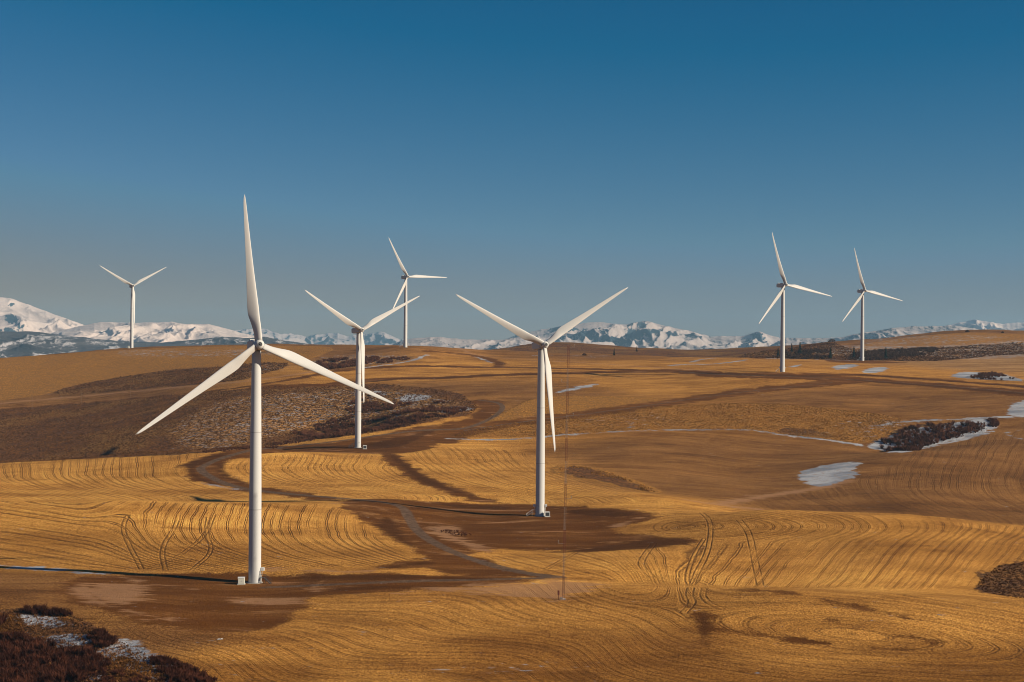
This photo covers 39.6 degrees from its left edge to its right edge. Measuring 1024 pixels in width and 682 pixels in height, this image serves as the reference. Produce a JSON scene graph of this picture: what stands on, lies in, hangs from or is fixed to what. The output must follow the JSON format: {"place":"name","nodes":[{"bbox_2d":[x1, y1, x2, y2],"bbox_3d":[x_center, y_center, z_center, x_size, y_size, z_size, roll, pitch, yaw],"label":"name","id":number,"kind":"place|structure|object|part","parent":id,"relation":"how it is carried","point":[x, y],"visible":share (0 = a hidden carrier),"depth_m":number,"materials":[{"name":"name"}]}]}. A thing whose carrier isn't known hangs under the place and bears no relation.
{"place":"outdoors","nodes":[
{"label":"outdoors","id":0,"kind":"place"},
{"bbox_2d":[0,297,82,333],"bbox_3d":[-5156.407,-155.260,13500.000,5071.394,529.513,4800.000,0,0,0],"label":"mountains","id":1,"kind":"structure","parent":0,"point":[15,315],"depth_m":12909.39,"materials":[{"name":"white snow"}]},
{"bbox_2d":[51,322,253,342],"bbox_3d":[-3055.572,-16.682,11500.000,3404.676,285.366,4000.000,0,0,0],"label":"mountains","id":2,"kind":"structure","parent":0,"point":[160,332],"depth_m":10892.88,"materials":[{"name":"white snow"}]},
{"bbox_2d":[0,331,316,357],"bbox_3d":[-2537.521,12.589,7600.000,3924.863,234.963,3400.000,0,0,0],"label":"mountains","id":3,"kind":"structure","parent":0,"point":[21,343],"depth_m":7270.03,"materials":[{"name":"white snow"}]},
{"bbox_2d":[234,329,402,344],"bbox_3d":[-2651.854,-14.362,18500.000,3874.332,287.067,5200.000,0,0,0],"label":"mountains","id":4,"kind":"structure","parent":0,"point":[380,338],"depth_m":17889.31,"materials":[{"name":"white snow"}]},
{"bbox_2d":[393,337,532,349],"bbox_3d":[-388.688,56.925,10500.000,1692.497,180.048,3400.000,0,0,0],"label":"mountains","id":5,"kind":"structure","parent":0,"point":[484,344],"depth_m":10167.00,"materials":[{"name":"white snow"}]},
{"bbox_2d":[0,329,1023,681],"bbox_3d":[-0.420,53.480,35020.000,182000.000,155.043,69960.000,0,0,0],"label":"ground","id":6,"kind":"structure","parent":0,"point":[762,553],"depth_m":609.26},
{"bbox_2d":[0,612,24,632],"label":"grass","id":7,"kind":"structure","parent":6,"relation":"on","point":[13,623],"depth_m":404.20,"materials":[{"name":"brown plant"}]},
{"bbox_2d":[19,603,73,616],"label":"brush","id":8,"kind":"object","parent":6,"relation":"on","point":[36,609],"visible":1,"depth_m":411.09,"materials":[{"name":"brown plant"}]},
{"bbox_2d":[0,611,172,681],"bbox_3d":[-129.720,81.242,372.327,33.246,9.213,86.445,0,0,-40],"label":"brush","id":9,"kind":"object","parent":6,"relation":"on","point":[13,643],"visible":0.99,"depth_m":364.61,"materials":[{"name":"brown plant"}]},
{"bbox_2d":[86,626,119,647],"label":"brush","id":10,"kind":"object","parent":6,"relation":"on","point":[102,636],"visible":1,"depth_m":379.98,"materials":[{"name":"brown plant"}]},
{"bbox_2d":[0,608,215,681],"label":"sagebrush","id":11,"kind":"object","parent":6,"relation":"on","point":[106,650],"visible":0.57,"depth_m":382.57,"materials":[{"name":"brown plant"}]},
{"bbox_2d":[101,266,165,347],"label":"wind turbine","id":12,"kind":"object","parent":6,"relation":"on","point":[132,315],"visible":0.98,"depth_m":1837.29,"materials":[{"name":"metal"}]},
{"bbox_2d":[103,655,168,681],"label":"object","id":13,"kind":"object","parent":6,"relation":"on","point":[136,662],"depth_m":345.11,"materials":[{"name":"brown plant"}]},
{"bbox_2d":[55,362,287,393],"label":"sagebrush","id":14,"kind":"object","parent":6,"relation":"on","point":[244,365],"visible":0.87,"depth_m":1456.02,"materials":[{"name":"brown plant"}]},
{"bbox_2d":[149,653,220,681],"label":"brush","id":15,"kind":"object","parent":6,"relation":"on","point":[179,671],"visible":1,"depth_m":338.41,"materials":[{"name":"brown plant"}]},
{"bbox_2d":[0,383,476,462],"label":"sagebrush","id":16,"kind":"object","parent":6,"relation":"on","point":[61,438],"visible":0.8,"depth_m":1163.62,"materials":[{"name":"brown plant"}]},
{"bbox_2d":[237,577,245,584],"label":"transformer cabinet","id":17,"kind":"object","parent":6,"relation":"on","point":[241,580],"visible":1,"depth_m":475.06,"materials":[{"name":"metal"}]},
{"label":"door leaf","id":18,"kind":"part","parent":17,"relation":"part of","materials":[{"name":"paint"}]},
{"bbox_2d":[202,434,325,452],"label":"brush","id":19,"kind":"object","parent":6,"relation":"on","point":[276,445],"visible":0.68,"depth_m":1006.12,"materials":[{"name":"brown plant"}]},
{"bbox_2d":[135,194,393,583],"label":"wind turbine","id":20,"kind":"object","parent":6,"relation":"on","point":[256,345],"visible":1,"depth_m":477.60,"materials":[{"name":"metal"}]},
{"bbox_2d":[316,355,380,368],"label":"brush","id":21,"kind":"object","parent":6,"relation":"on","point":[345,363],"visible":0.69,"depth_m":1473.47,"materials":[{"name":"brown plant"}]},
{"bbox_2d":[305,290,418,447],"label":"wind turbine","id":22,"kind":"object","parent":6,"relation":"on","point":[358,330],"visible":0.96,"depth_m":968.21,"materials":[{"name":"metal"}]},
{"bbox_2d":[345,392,383,413],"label":"brush","id":23,"kind":"object","parent":6,"relation":"on","point":[366,405],"visible":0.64,"depth_m":1175.23,"materials":[{"name":"brown plant"}]},
{"bbox_2d":[292,400,466,437],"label":"brush","id":24,"kind":"object","parent":6,"relation":"on","point":[389,424],"visible":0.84,"depth_m":1098.55,"materials":[{"name":"brown plant"}]},
{"bbox_2d":[377,356,409,362],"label":"brush","id":25,"kind":"object","parent":6,"relation":"on","point":[387,359],"visible":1,"depth_m":1510.41,"materials":[{"name":"brown plant"}]},
{"bbox_2d":[389,239,446,346],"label":"wind turbine","id":26,"kind":"object","parent":6,"relation":"on","point":[406,276],"visible":0.96,"depth_m":1614.16,"materials":[{"name":"metal"}]},
{"bbox_2d":[441,529,471,535],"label":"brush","id":27,"kind":"object","parent":6,"relation":"on","point":[446,530],"visible":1,"depth_m":606.97,"materials":[{"name":"brown plant"}]},
{"bbox_2d":[456,288,626,516],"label":"wind turbine","id":28,"kind":"object","parent":6,"relation":"on","point":[544,365],"visible":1,"depth_m":665.18,"materials":[{"name":"metal"}]},
{"bbox_2d":[544,511,549,516],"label":"transformer cabinet","id":29,"kind":"object","parent":6,"relation":"on","point":[547,513],"visible":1,"depth_m":663.36,"materials":[{"name":"metal"}]},
{"bbox_2d":[558,344,574,599],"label":"lattice mast","id":30,"kind":"object","parent":6,"relation":"on","point":[565,486],"visible":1,"depth_m":445.46,"materials":[{"name":"brown metal"}]},
{"bbox_2d":[560,465,654,491],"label":"brush","id":31,"kind":"object","parent":6,"relation":"on","point":[619,477],"visible":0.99,"depth_m":846.43,"materials":[{"name":"brown plant"}]},
{"bbox_2d":[455,403,900,442],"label":"grass","id":32,"kind":"structure","parent":6,"relation":"on","point":[613,417],"depth_m":1074.04,"materials":[{"name":"brown plant"}]},
{"bbox_2d":[759,233,831,371],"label":"wind turbine","id":33,"kind":"object","parent":6,"relation":"on","point":[781,293],"visible":1,"depth_m":1307.23,"materials":[{"name":"metal"}]},
{"bbox_2d":[776,348,833,358],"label":"brush","id":34,"kind":"object","parent":6,"relation":"on","point":[808,352],"visible":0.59,"depth_m":1822.16,"materials":[{"name":"plant"}]},
{"bbox_2d":[842,248,901,360],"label":"wind turbine","id":35,"kind":"object","parent":6,"relation":"on","point":[861,297],"visible":0.94,"depth_m":1614.19,"materials":[{"name":"metal"}]},
{"bbox_2d":[741,342,1023,360],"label":"sagebrush","id":36,"kind":"object","parent":6,"relation":"on","point":[1002,349],"visible":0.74,"depth_m":1834.19,"materials":[{"name":"brown plant"}]},
{"bbox_2d":[849,346,937,359],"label":"brush","id":37,"kind":"object","parent":6,"relation":"on","point":[870,355],"visible":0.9,"depth_m":1791.81,"materials":[{"name":"brown plant"}]},
{"bbox_2d":[878,420,977,451],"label":"brush","id":38,"kind":"object","parent":6,"relation":"on","point":[919,439],"visible":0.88,"depth_m":1024.54,"materials":[{"name":"brown plant"}]},
{"bbox_2d":[946,421,995,438],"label":"brush","id":39,"kind":"object","parent":6,"relation":"on","point":[978,426],"visible":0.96,"depth_m":1043.08,"materials":[{"name":"brown plant"}]},
{"bbox_2d":[970,371,1014,379],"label":"brush","id":40,"kind":"object","parent":6,"relation":"on","point":[981,375],"visible":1,"depth_m":1316.68,"materials":[{"name":"brown plant"}]},
{"bbox_2d":[986,417,999,426],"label":"brush","id":41,"kind":"object","parent":6,"relation":"on","point":[993,420],"visible":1,"depth_m":1063.57,"materials":[{"name":"brown plant"}]},
{"bbox_2d":[978,561,1023,597],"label":"sagebrush","id":42,"kind":"object","parent":6,"relation":"on","point":[987,589],"visible":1,"depth_m":508.10,"materials":[{"name":"brown plant"}]},
{"bbox_2d":[0,0,1023,339],"label":"sky","id":43,"kind":"structure","parent":0,"point":[548,160],"materials":[{"name":"blue"}]},
{"bbox_2d":[508,321,779,349],"bbox_3d":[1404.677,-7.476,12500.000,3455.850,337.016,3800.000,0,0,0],"label":"mountains","id":44,"kind":"structure","parent":0,"point":[644,334],"depth_m":11706.01,"materials":[{"name":"white snow"}]},
{"bbox_2d":[770,325,978,345],"bbox_3d":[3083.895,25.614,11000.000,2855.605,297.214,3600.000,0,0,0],"label":"mountains","id":45,"kind":"structure","parent":0,"point":[895,332],"depth_m":10831.54,"materials":[{"name":"white snow"}]},
{"bbox_2d":[946,319,1023,330],"bbox_3d":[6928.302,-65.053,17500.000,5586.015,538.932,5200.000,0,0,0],"label":"mountains","id":46,"kind":"structure","parent":0,"point":[978,324],"depth_m":16975.08,"materials":[{"name":"white snow"}]}
]}

